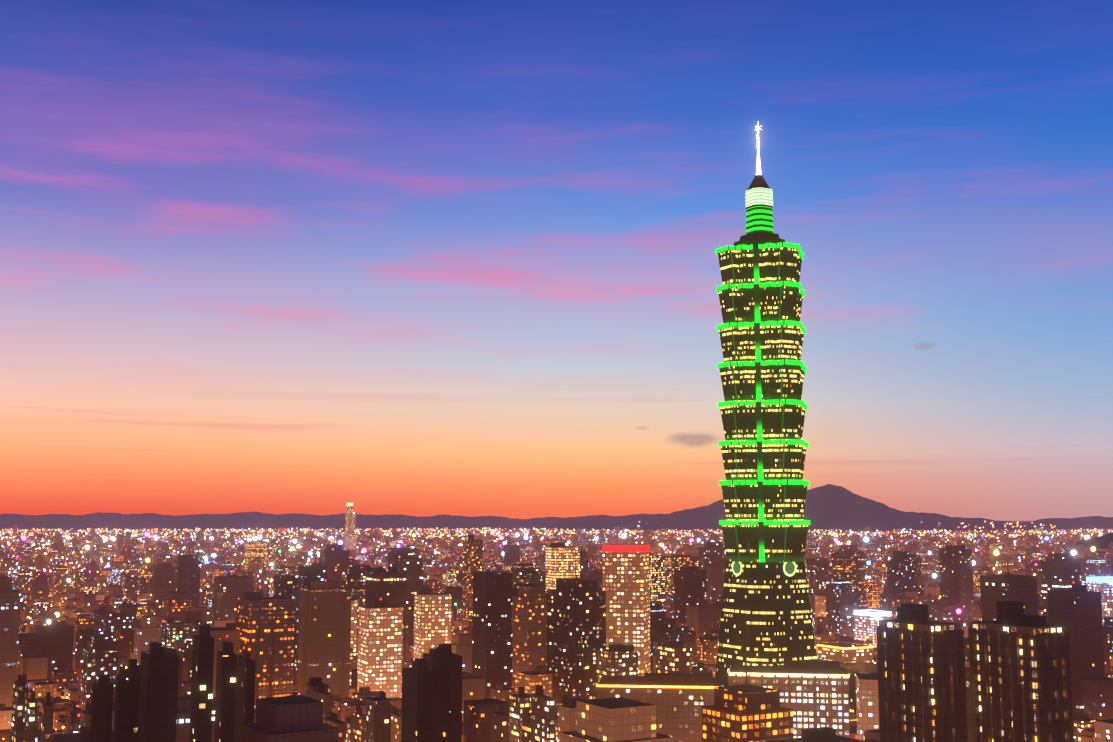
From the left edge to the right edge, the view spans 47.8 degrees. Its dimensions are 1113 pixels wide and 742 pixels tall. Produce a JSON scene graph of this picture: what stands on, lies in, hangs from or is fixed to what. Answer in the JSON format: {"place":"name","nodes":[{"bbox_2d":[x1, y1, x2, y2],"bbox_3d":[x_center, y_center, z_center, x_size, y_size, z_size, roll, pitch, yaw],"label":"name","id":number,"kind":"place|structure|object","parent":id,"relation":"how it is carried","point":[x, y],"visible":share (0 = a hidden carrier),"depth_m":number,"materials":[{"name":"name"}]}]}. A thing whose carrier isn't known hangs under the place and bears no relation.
{"place":"outdoors","nodes":[
{"label":"outdoors","id":0,"kind":"place"},
{"bbox_2d":[39,521,1030,720],"bbox_3d":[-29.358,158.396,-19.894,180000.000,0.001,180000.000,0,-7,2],"label":"ground","id":1,"kind":"structure","parent":0,"point":[853,717],"depth_m":1498.34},
{"bbox_2d":[0,525,1112,741],"bbox_3d":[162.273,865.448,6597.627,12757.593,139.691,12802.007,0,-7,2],"label":"city blocks","id":2,"kind":"structure","parent":1,"relation":"on","point":[526,631],"depth_m":1226.24,"materials":[{"name":"brown concrete"}]},
{"bbox_2d":[0,512,1112,739],"bbox_3d":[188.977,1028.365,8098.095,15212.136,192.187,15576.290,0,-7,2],"label":"city lights","id":3,"kind":"object","parent":1,"relation":"on","point":[524,532],"visible":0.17,"depth_m":10998.56},
{"bbox_2d":[10,506,1112,741],"bbox_3d":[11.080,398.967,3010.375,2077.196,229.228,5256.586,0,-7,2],"label":"buildings","id":4,"kind":"structure","parent":1,"relation":"on","point":[1012,682],"depth_m":563.42,"materials":[{"name":"brown concrete"}]},
{"bbox_2d":[346,503,1112,688],"bbox_3d":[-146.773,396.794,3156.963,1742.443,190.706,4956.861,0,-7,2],"label":"lights","id":5,"kind":"object","parent":4,"relation":"on","point":[625,548],"visible":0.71,"depth_m":989.39},
{"bbox_2d":[36,529,1109,554],"bbox_3d":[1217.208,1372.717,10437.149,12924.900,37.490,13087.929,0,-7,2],"label":"city lights","id":6,"kind":"object","parent":1,"relation":"on","point":[721,536],"visible":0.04,"depth_m":14254.12},
{"bbox_2d":[715,126,877,713],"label":"skyscraper","id":7,"kind":"structure","parent":1,"relation":"on","point":[767,617],"depth_m":1062.31,"materials":[{"name":"green glass"}]},
{"bbox_2d":[865,638,876,659],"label":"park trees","id":8,"kind":"object","parent":1,"relation":"on","point":[870,642],"depth_m":1544.23,"materials":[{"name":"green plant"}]},
{"bbox_2d":[0,484,1112,553],"bbox_3d":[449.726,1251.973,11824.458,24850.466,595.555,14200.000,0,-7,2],"label":"mountains","id":9,"kind":"structure","parent":0,"point":[830,506],"depth_m":16436.51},
{"bbox_2d":[0,0,1112,520],"label":"sky","id":10,"kind":"structure","parent":0,"point":[418,258],"materials":[{"name":"blue"}]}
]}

